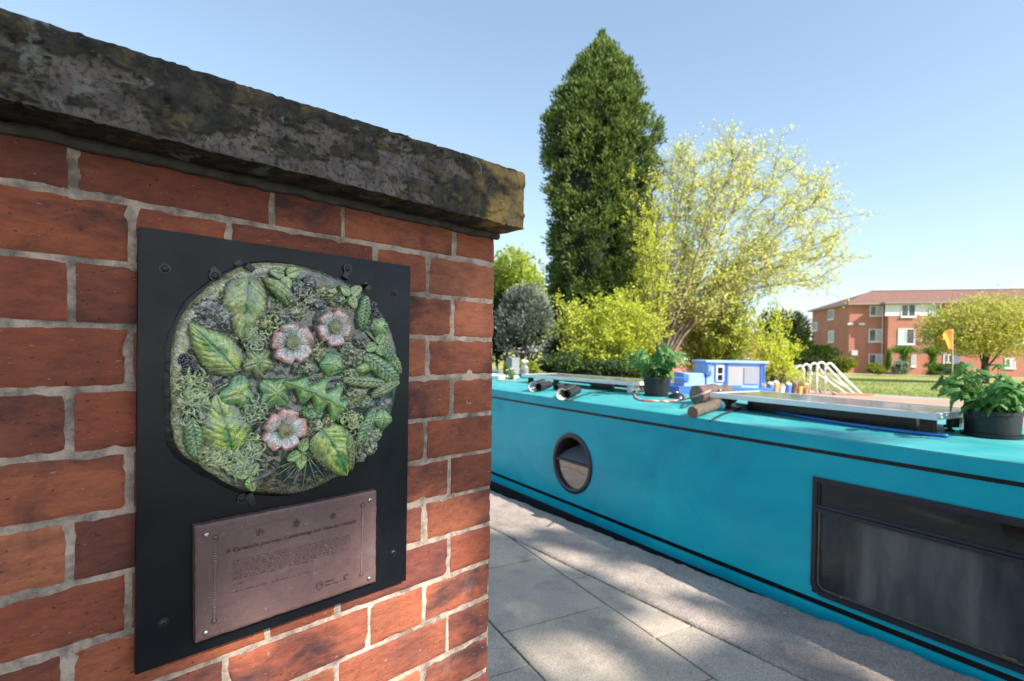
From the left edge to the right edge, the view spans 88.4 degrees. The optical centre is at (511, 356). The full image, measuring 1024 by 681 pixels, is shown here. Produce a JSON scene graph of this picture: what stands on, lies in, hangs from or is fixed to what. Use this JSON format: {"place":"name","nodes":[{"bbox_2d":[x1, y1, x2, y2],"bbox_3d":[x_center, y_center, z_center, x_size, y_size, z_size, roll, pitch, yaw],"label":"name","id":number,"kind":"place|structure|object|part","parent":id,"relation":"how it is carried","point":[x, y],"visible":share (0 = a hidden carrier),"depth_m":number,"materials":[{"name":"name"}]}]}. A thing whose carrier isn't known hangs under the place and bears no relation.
{"place":"outdoors","nodes":[
{"label":"outdoors","id":0,"kind":"place"},
{"bbox_2d":[492,370,502,373],"bbox_3d":[-0.245,0.237,7.825,0.076,0.076,0.322,0,1,-33],"label":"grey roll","id":1,"kind":"object","parent":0,"point":[497,371],"visible":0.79,"depth_m":7.72,"materials":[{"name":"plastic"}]},
{"bbox_2d":[0,0,1023,350],"label":"sky","id":2,"kind":"structure","parent":0,"point":[922,101],"materials":[{"name":"blue"}]},
{"bbox_2d":[503,347,553,360],"bbox_3d":[0.571,0.505,19.017,1.765,1.734,1.261,1,1,18],"label":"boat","id":3,"kind":"object","parent":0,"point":[534,354],"visible":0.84,"depth_m":18.93,"materials":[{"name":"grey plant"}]},
{"bbox_2d":[487,528,803,680],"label":"towpath","id":4,"kind":"structure","parent":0,"point":[550,619],"depth_m":2.40,"materials":[{"name":"concrete"}]},
{"bbox_2d":[0,8,525,680],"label":"brick wall","id":5,"kind":"structure","parent":4,"relation":"on","point":[106,148],"depth_m":0.65,"materials":[{"name":"brick"}]},
{"bbox_2d":[134,226,409,674],"bbox_3d":[-0.316,0.117,0.775,0.390,0.547,0.040,0,1,-45],"label":"mounting board","id":6,"kind":"object","parent":5,"relation":"attached to","point":[175,498],"visible":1,"depth_m":0.68,"materials":[{"name":"black metal"}]},
{"bbox_2d":[163,261,401,495],"bbox_3d":[-0.305,0.035,0.765,0.338,0.340,0.045,0,1,-45],"label":"ceramic relief","id":7,"kind":"object","parent":6,"relation":"attached to","point":[280,378],"visible":1,"depth_m":0.73,"materials":[{"name":"ceramic"}]},
{"bbox_2d":[192,489,375,642],"bbox_3d":[-0.317,0.294,0.771,0.263,0.153,0.017,0,1,-45],"label":"inscription plaque","id":8,"kind":"object","parent":6,"relation":"attached to","point":[252,568],"visible":1,"depth_m":0.75,"materials":[{"name":"metal"}]},
{"bbox_2d":[488,533,753,679],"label":"joint moss","id":9,"kind":"object","parent":4,"relation":"on","point":[626,593],"visible":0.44,"depth_m":2.55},
{"bbox_2d":[489,490,980,680],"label":"canal edge","id":10,"kind":"object","parent":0,"point":[794,642],"visible":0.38,"depth_m":2.66,"materials":[{"name":"stone"}]},
{"bbox_2d":[492,351,1023,402],"bbox_3d":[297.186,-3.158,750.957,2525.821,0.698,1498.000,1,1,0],"label":"lawn","id":11,"kind":"structure","parent":0,"point":[879,377],"depth_m":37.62,"materials":[{"name":"green plant"}]},
{"bbox_2d":[492,286,509,369],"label":"evergreen shrub","id":12,"kind":"object","parent":11,"relation":"on","point":[496,302],"visible":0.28,"depth_m":25.65,"materials":[{"name":"green plant"}]},
{"bbox_2d":[493,243,549,373],"bbox_3d":[-0.198,-2.445,29.889,5.040,7.602,5.500,1,1,0],"label":"ash tree","id":13,"kind":"object","parent":11,"relation":"on","point":[507,274],"visible":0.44,"depth_m":28.40,"materials":[{"name":"green plant"}]},
{"bbox_2d":[503,359,542,376],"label":"bush","id":14,"kind":"object","parent":11,"relation":"on","point":[533,365],"visible":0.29,"depth_m":16.17,"materials":[{"name":"green plant"}]},
{"bbox_2d":[493,279,557,358],"bbox_3d":[0.477,-0.776,20.049,2.692,4.291,2.612,1,1,0],"label":"silver shrub","id":15,"kind":"object","parent":11,"relation":"on","point":[523,315],"visible":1,"depth_m":19.41,"materials":[{"name":"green plant"}]},
{"bbox_2d":[535,349,582,380],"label":"bush","id":16,"kind":"object","parent":11,"relation":"on","point":[564,362],"visible":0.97,"depth_m":16.97,"materials":[{"name":"green plant"}]},
{"bbox_2d":[537,27,668,383],"bbox_3d":[3.695,-6.055,22.088,5.498,15.053,5.411,1,1,0],"label":"conifer tree","id":17,"kind":"object","parent":11,"relation":"on","point":[596,148],"visible":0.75,"depth_m":20.45,"materials":[{"name":"green plant"}]},
{"bbox_2d":[578,356,637,376],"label":"bush","id":18,"kind":"object","parent":11,"relation":"on","point":[612,366],"visible":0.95,"depth_m":17.09,"materials":[{"name":"green plant"}]},
{"bbox_2d":[665,329,765,371],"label":"house","id":19,"kind":"structure","parent":11,"relation":"on","point":[678,369],"depth_m":50.01,"materials":[{"name":"brick"}]},
{"bbox_2d":[757,308,814,382],"bbox_3d":[12.922,-0.419,24.993,2.576,3.997,2.116,1,1,0],"label":"evergreen shrub","id":20,"kind":"object","parent":11,"relation":"on","point":[801,329],"visible":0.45,"depth_m":24.46,"materials":[{"name":"green plant"}]},
{"bbox_2d":[789,341,842,381],"bbox_3d":[16.748,0.267,29.983,4.014,2.756,2.463,1,1,0],"label":"juniper bush","id":21,"kind":"object","parent":11,"relation":"on","point":[821,352],"visible":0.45,"depth_m":29.42,"materials":[{"name":"green plant"}]},
{"bbox_2d":[829,356,858,373],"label":"clipped bush","id":22,"kind":"object","parent":11,"relation":"on","point":[844,364],"visible":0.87,"depth_m":45.59,"materials":[{"name":"green plant"}]},
{"bbox_2d":[865,362,885,374],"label":"clipped bush","id":23,"kind":"object","parent":11,"relation":"on","point":[876,368],"visible":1,"depth_m":49.78,"materials":[{"name":"green plant"}]},
{"bbox_2d":[885,348,891,371],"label":"column shrub","id":24,"kind":"object","parent":11,"relation":"on","point":[888,361],"visible":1,"depth_m":51.89,"materials":[{"name":"green plant"}]},
{"bbox_2d":[890,359,909,375],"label":"grey bush","id":25,"kind":"object","parent":11,"relation":"on","point":[899,366],"visible":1,"depth_m":47.79,"materials":[{"name":"plant"}]},
{"bbox_2d":[807,288,1023,376],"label":"apartment block","id":26,"kind":"structure","parent":11,"relation":"on","point":[864,330],"depth_m":58.01,"materials":[{"name":"brick"}]},
{"bbox_2d":[812,322,817,331],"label":"window","id":27,"kind":"structure","parent":26,"relation":"in","point":[815,325],"depth_m":67.80,"materials":[{"name":"white glass"}]},
{"bbox_2d":[827,309,833,320],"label":"window","id":28,"kind":"structure","parent":26,"relation":"in","point":[830,312],"depth_m":63.22,"materials":[{"name":"white glass"}]},
{"bbox_2d":[827,331,833,342],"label":"window","id":29,"kind":"structure","parent":26,"relation":"in","point":[830,333],"depth_m":63.13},
{"bbox_2d":[868,354,882,364],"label":"window","id":30,"kind":"structure","parent":26,"relation":"in","point":[874,358],"depth_m":58.00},
{"bbox_2d":[868,329,883,342],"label":"window","id":31,"kind":"structure","parent":26,"relation":"in","point":[875,335],"depth_m":57.99,"materials":[{"name":"white plastic"}]},
{"bbox_2d":[869,306,883,316],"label":"window","id":32,"kind":"structure","parent":26,"relation":"in","point":[875,311],"depth_m":57.95,"materials":[{"name":"white glass"}]},
{"bbox_2d":[897,328,915,344],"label":"window","id":33,"kind":"structure","parent":26,"relation":"in","point":[905,337],"depth_m":56.19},
{"bbox_2d":[900,304,916,317],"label":"window","id":34,"kind":"structure","parent":26,"relation":"in","point":[907,310],"depth_m":56.08,"materials":[{"name":"white plastic"}]},
{"bbox_2d":[910,355,916,367],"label":"window","id":35,"kind":"structure","parent":26,"relation":"in","point":[913,358],"depth_m":56.03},
{"bbox_2d":[929,304,941,316],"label":"window","id":36,"kind":"structure","parent":26,"relation":"in","point":[938,306],"depth_m":55.44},
{"bbox_2d":[943,354,953,363],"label":"window","id":37,"kind":"structure","parent":26,"relation":"in","point":[945,359],"depth_m":55.19,"materials":[{"name":"white plastic"}]},
{"bbox_2d":[954,355,959,363],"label":"window","id":38,"kind":"structure","parent":26,"relation":"in","point":[956,358],"depth_m":54.94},
{"bbox_2d":[1004,358,1015,368],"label":"window","id":39,"kind":"structure","parent":26,"relation":"in","point":[1009,360],"depth_m":53.63,"materials":[{"name":"white"}]},
{"bbox_2d":[889,345,946,375],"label":"climbing plant","id":40,"kind":"object","parent":11,"relation":"on","point":[904,352],"visible":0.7,"depth_m":53.85,"materials":[{"name":"green plant"}]},
{"bbox_2d":[921,362,968,376],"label":"hedge","id":41,"kind":"object","parent":11,"relation":"on","point":[940,368],"visible":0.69,"depth_m":47.65,"materials":[{"name":"green plant"}]},
{"bbox_2d":[905,282,1023,383],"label":"park tree","id":42,"kind":"object","parent":11,"relation":"on","point":[976,326],"visible":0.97,"depth_m":32.87,"materials":[{"name":"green plant"}]},
{"bbox_2d":[536,378,1023,426],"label":"brick pavement","id":43,"kind":"structure","parent":0,"point":[941,403],"depth_m":17.68,"materials":[{"name":"brown brick"}]},
{"bbox_2d":[536,283,675,388],"bbox_3d":[3.325,-0.639,18.348,4.934,3.953,2.740,1,1,0],"label":"yellow shrub","id":44,"kind":"object","parent":43,"relation":"on","point":[619,333],"visible":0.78,"depth_m":17.95,"materials":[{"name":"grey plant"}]},
{"bbox_2d":[617,165,684,389],"bbox_3d":[4.649,-2.930,18.928,2.850,8.563,2.553,1,1,13],"label":"yellow shrub","id":45,"kind":"object","parent":43,"relation":"on","point":[646,280],"visible":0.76,"depth_m":18.66,"materials":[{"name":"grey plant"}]},
{"bbox_2d":[653,283,773,371],"bbox_3d":[8.453,-1.120,22.285,6.179,5.081,2.750,1,1,0],"label":"lime shrub","id":46,"kind":"object","parent":43,"relation":"on","point":[703,346],"visible":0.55,"depth_m":21.84,"materials":[{"name":"green plant"}]},
{"bbox_2d":[626,118,884,358],"bbox_3d":[9.304,-4.452,20.989,10.154,10.376,6.187,1,1,0],"label":"spring tree","id":47,"kind":"object","parent":43,"relation":"on","point":[722,280],"visible":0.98,"depth_m":20.16,"materials":[{"name":"yellow plant"}]},
{"bbox_2d":[710,276,813,392],"bbox_3d":[9.142,-0.796,19.835,3.997,4.453,2.666,1,1,0],"label":"yellow shrub","id":48,"kind":"object","parent":43,"relation":"on","point":[779,364],"visible":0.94,"depth_m":19.66,"materials":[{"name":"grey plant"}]},
{"bbox_2d":[767,382,773,387],"bbox_3d":[9.420,1.160,19.215,0.244,0.480,0.244,1,1,0],"label":"plant pot","id":49,"kind":"object","parent":43,"relation":"on","point":[770,384],"visible":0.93,"depth_m":19.12,"materials":[{"name":"blue ceramic"}]},
{"bbox_2d":[772,380,778,391],"bbox_3d":[9.616,1.141,19.214,0.244,0.524,0.244,1,1,0],"label":"plant pot","id":50,"kind":"object","parent":43,"relation":"on","point":[776,386],"visible":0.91,"depth_m":19.12,"materials":[{"name":"ceramic"}]},
{"bbox_2d":[778,383,784,391],"bbox_3d":[9.829,1.193,19.215,0.246,0.427,0.244,1,1,0],"label":"plant pot","id":51,"kind":"object","parent":43,"relation":"on","point":[781,387],"visible":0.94,"depth_m":19.13,"materials":[{"name":"white ceramic"}]},
{"bbox_2d":[785,382,791,392],"bbox_3d":[10.078,1.171,19.215,0.244,0.480,0.244,1,1,0],"label":"plant pot","id":52,"kind":"object","parent":43,"relation":"on","point":[788,386],"visible":0.94,"depth_m":19.14,"materials":[{"name":"blue ceramic"}]},
{"bbox_2d":[791,381,797,393],"bbox_3d":[10.291,1.153,19.214,0.244,0.524,0.244,1,1,0],"label":"plant pot","id":53,"kind":"object","parent":43,"relation":"on","point":[794,386],"visible":0.88,"depth_m":19.13,"materials":[{"name":"ceramic"}]},
{"bbox_2d":[795,365,804,381],"bbox_3d":[11.378,0.882,20.811,0.402,1.100,0.076,1,1,0],"label":"handrail","id":54,"kind":"object","parent":43,"relation":"on","point":[797,366],"visible":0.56,"depth_m":20.77,"materials":[{"name":"white metal"}]},
{"bbox_2d":[797,383,802,393],"bbox_3d":[10.487,1.204,19.215,0.246,0.427,0.244,1,1,0],"label":"plant pot","id":55,"kind":"object","parent":43,"relation":"on","point":[799,388],"visible":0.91,"depth_m":19.13,"materials":[{"name":"ceramic"}]},
{"bbox_2d":[802,382,808,393],"bbox_3d":[10.700,1.181,19.215,0.244,0.480,0.244,1,1,0],"label":"plant pot","id":56,"kind":"object","parent":43,"relation":"on","point":[805,391],"visible":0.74,"depth_m":19.13,"materials":[{"name":"ceramic"}]},
{"bbox_2d":[801,363,821,392],"bbox_3d":[11.697,0.857,20.578,0.764,1.163,0.110,1,1,8],"label":"handrail","id":57,"kind":"object","parent":43,"relation":"on","point":[814,381],"visible":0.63,"depth_m":20.57,"materials":[{"name":"white metal"}]},
{"bbox_2d":[808,362,839,393],"bbox_3d":[12.030,0.840,20.271,1.160,1.207,0.098,1,1,5],"label":"handrail","id":58,"kind":"object","parent":43,"relation":"on","point":[822,372],"visible":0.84,"depth_m":20.27,"materials":[{"name":"white metal"}]},
{"bbox_2d":[815,361,853,393],"bbox_3d":[12.258,0.823,19.969,1.436,1.250,0.093,1,1,4],"label":"handrail","id":59,"kind":"object","parent":43,"relation":"on","point":[834,374],"visible":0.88,"depth_m":19.96,"materials":[{"name":"white metal"}]},
{"bbox_2d":[823,362,861,393],"bbox_3d":[12.617,0.845,20.069,1.406,1.218,0.094,1,1,4],"label":"handrail","id":60,"kind":"object","parent":43,"relation":"on","point":[845,378],"visible":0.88,"depth_m":20.06,"materials":[{"name":"white metal"}]},
{"bbox_2d":[832,393,872,395],"bbox_3d":[12.684,1.420,19.608,1.340,0.070,0.214,1,1,6],"label":"brick step","id":61,"kind":"object","parent":43,"relation":"on","point":[853,394],"visible":0.99,"depth_m":19.52,"materials":[{"name":"orange brick"}]},
{"bbox_2d":[765,306,811,366],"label":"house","id":62,"kind":"structure","parent":0,"point":[808,318],"depth_m":86.78,"materials":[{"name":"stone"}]},
{"bbox_2d":[671,381,1021,404],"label":"footpath","id":63,"kind":"structure","parent":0,"point":[914,397],"depth_m":19.04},
{"bbox_2d":[831,373,1023,377],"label":"pavement","id":64,"kind":"structure","parent":0,"point":[916,375],"depth_m":53.62,"materials":[{"name":"stone"}]},
{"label":"far quay","id":65,"kind":"structure","parent":0,"visible":0},
{"bbox_2d":[625,363,645,388],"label":"bush","id":66,"kind":"object","parent":65,"relation":"on","point":[637,374],"visible":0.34,"depth_m":17.40,"materials":[{"name":"green plant"}]},
{"label":"water","id":67,"kind":"structure","parent":0,"visible":0},
{"bbox_2d":[669,360,772,393],"bbox_3d":[5.733,0.895,15.214,2.795,1.566,1.750,1,1,4],"label":"blue boat","id":68,"kind":"object","parent":67,"relation":"on","point":[739,375],"visible":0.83,"depth_m":14.54,"materials":[{"name":"paint"}]},
{"bbox_3d":[5.747,0.473,14.557,0.216,0.446,0.041,1,1,4],"label":"window","id":69,"kind":"part","parent":68,"relation":"part of","materials":[{"name":"white plastic"}]},
{"bbox_2d":[490,377,1023,680],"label":"narrowboat","id":70,"kind":"object","parent":67,"relation":"on","point":[913,543],"visible":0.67,"depth_m":2.76,"materials":[{"name":"teal paint"}]},
{"bbox_2d":[492,374,518,378],"bbox_3d":[-0.185,0.265,6.873,0.300,0.050,0.540,0,1,-33],"label":"white tray","id":71,"kind":"object","parent":70,"relation":"on","point":[497,376],"visible":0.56,"depth_m":6.67,"materials":[{"name":"plastic"}]},
{"bbox_2d":[503,368,517,378],"bbox_3d":[-0.013,0.226,6.672,0.191,0.170,0.190,1,1,0],"label":"seedling pot","id":72,"kind":"object","parent":71,"relation":"on","point":[507,371],"visible":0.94,"depth_m":6.65,"materials":[{"name":"green plastic"}]},
{"bbox_2d":[507,358,519,374],"bbox_3d":[0.019,0.155,8.228,0.146,0.265,0.146,0,1,-33],"label":"grey crate","id":73,"kind":"object","parent":70,"relation":"on","point":[513,363],"visible":0.89,"depth_m":8.18,"materials":[{"name":"plastic"}]},
{"bbox_2d":[521,360,528,377],"bbox_3d":[0.175,0.177,7.167,0.112,0.261,0.114,1,1,0],"label":"bottle cloche","id":74,"kind":"object","parent":70,"relation":"on","point":[524,369],"visible":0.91,"depth_m":7.13,"materials":[{"name":"clear plastic"}]},
{"bbox_2d":[528,379,545,391],"bbox_3d":[0.246,0.284,5.138,0.085,0.115,0.255,1,1,25],"label":"split pipe","id":75,"kind":"object","parent":70,"relation":"on","point":[531,386],"visible":0.76,"depth_m":5.09,"materials":[{"name":"white plastic"}]},
{"bbox_2d":[535,381,552,390],"bbox_3d":[0.312,0.288,5.142,0.078,0.086,0.286,1,1,25],"label":"black pipe","id":76,"kind":"object","parent":70,"relation":"on","point":[543,385],"visible":1,"depth_m":5.09,"materials":[{"name":"plastic"}]},
{"bbox_2d":[553,383,564,389],"bbox_3d":[0.464,0.300,5.210,0.066,0.068,0.194,1,1,22],"label":"black pipe","id":77,"kind":"object","parent":70,"relation":"on","point":[557,386],"visible":0.8,"depth_m":5.18,"materials":[{"name":"plastic"}]},
{"bbox_2d":[556,384,575,400],"bbox_3d":[0.462,0.303,4.478,0.085,0.115,0.390,1,1,20],"label":"split pipe","id":78,"kind":"object","parent":70,"relation":"on","point":[559,393],"visible":0.73,"depth_m":4.38,"materials":[{"name":"white plastic"}]},
{"bbox_2d":[563,386,580,397],"bbox_3d":[0.518,0.307,4.526,0.078,0.088,0.313,1,1,24],"label":"black pipe","id":79,"kind":"object","parent":70,"relation":"on","point":[571,392],"visible":0.96,"depth_m":4.48,"materials":[{"name":"plastic"}]},
{"bbox_2d":[521,373,643,392],"bbox_3d":[0.822,0.277,5.615,0.560,0.113,1.605,0,1,-38],"label":"solar panel","id":80,"kind":"object","parent":70,"relation":"on","point":[604,382],"visible":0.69,"depth_m":5.46,"materials":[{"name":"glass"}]},
{"bbox_2d":[568,390,614,401],"bbox_3d":[0.674,0.343,4.644,0.102,0.038,0.957,1,1,33],"label":"cable","id":81,"kind":"object","parent":70,"relation":"on","point":[590,393],"visible":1,"depth_m":4.75,"materials":[{"name":"black rubber"}]},
{"bbox_2d":[623,342,689,396],"bbox_3d":[1.234,0.106,4.569,0.521,0.477,0.484,1,1,0],"label":"potted plant","id":82,"kind":"object","parent":70,"relation":"on","point":[657,367],"visible":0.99,"depth_m":4.52,"materials":[{"name":"green plant"}]},
{"bbox_2d":[634,390,710,401],"bbox_3d":[1.230,0.298,4.581,0.428,0.139,1.908,1,1,0],"label":"hose","id":83,"kind":"object","parent":70,"relation":"on","point":[668,400],"visible":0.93,"depth_m":4.10,"materials":[{"name":"rubber"}]},
{"bbox_2d":[668,391,684,398],"bbox_3d":[1.373,0.320,4.386,0.136,0.058,0.136,1,1,0],"label":"vent","id":84,"kind":"object","parent":70,"relation":"on","point":[676,395],"visible":0.98,"depth_m":4.34,"materials":[{"name":"silver metal"}]},
{"bbox_2d":[672,384,720,392],"bbox_3d":[1.656,0.304,4.495,0.227,0.132,1.309,1,1,2],"label":"hose","id":85,"kind":"object","parent":70,"relation":"on","point":[692,386],"visible":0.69,"depth_m":4.81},
{"bbox_2d":[689,385,733,403],"bbox_3d":[1.529,0.287,4.013,0.349,0.143,0.143,1,1,-27],"label":"round log","id":86,"kind":"object","parent":70,"relation":"on","point":[697,390],"visible":0.55,"depth_m":3.94,"materials":[{"name":"brown wood"}]},
{"bbox_2d":[687,398,736,417],"bbox_3d":[1.377,0.331,3.582,0.074,0.114,0.722,2,1,42],"label":"branch log","id":87,"kind":"object","parent":70,"relation":"on","point":[695,411],"visible":0.72,"depth_m":3.41,"materials":[{"name":"brown wood"}]},
{"bbox_2d":[718,401,724,410],"bbox_3d":[1.420,0.338,3.592,0.064,0.064,0.063,1,1,0],"label":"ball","id":88,"kind":"object","parent":70,"relation":"on","point":[722,406],"visible":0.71,"depth_m":3.57,"materials":[{"name":"blue plastic"}]},
{"bbox_2d":[709,407,741,421],"bbox_3d":[1.377,0.371,3.400,0.033,0.038,0.691,2,1,38],"label":"cable","id":89,"kind":"object","parent":70,"relation":"on","point":[722,414],"visible":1,"depth_m":3.40,"materials":[{"name":"black rubber"}]},
{"bbox_2d":[710,390,962,432],"bbox_3d":[1.979,0.326,3.294,0.560,0.111,1.332,1,1,-31],"label":"solar panel","id":90,"kind":"object","parent":70,"relation":"on","point":[913,416],"visible":0.79,"depth_m":3.05,"materials":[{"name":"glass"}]},
{"bbox_2d":[735,402,947,437],"bbox_3d":[1.834,0.368,3.221,0.139,0.026,1.456,1,1,-17],"label":"boat pole","id":91,"kind":"object","parent":70,"relation":"on","point":[869,427],"visible":0.88,"depth_m":2.84,"materials":[{"name":"metal"}]},
{"bbox_2d":[810,476,1023,674],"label":"cabin window","id":92,"kind":"structure","parent":70,"relation":"in","point":[951,575],"depth_m":2.32,"materials":[{"name":"black glass"}]},
{"bbox_2d":[937,329,956,431],"bbox_3d":[2.248,0.123,2.720,0.108,0.528,0.045,1,1,-5],"label":"flag","id":93,"kind":"object","parent":70,"relation":"on","point":[947,339],"visible":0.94,"depth_m":2.72,"materials":[{"name":"orange fabric"}]},
{"bbox_2d":[931,361,1023,439],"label":"potted plant","id":94,"kind":"object","parent":70,"relation":"on","point":[995,409],"visible":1,"depth_m":2.53,"materials":[{"name":"green plant"}]}
]}

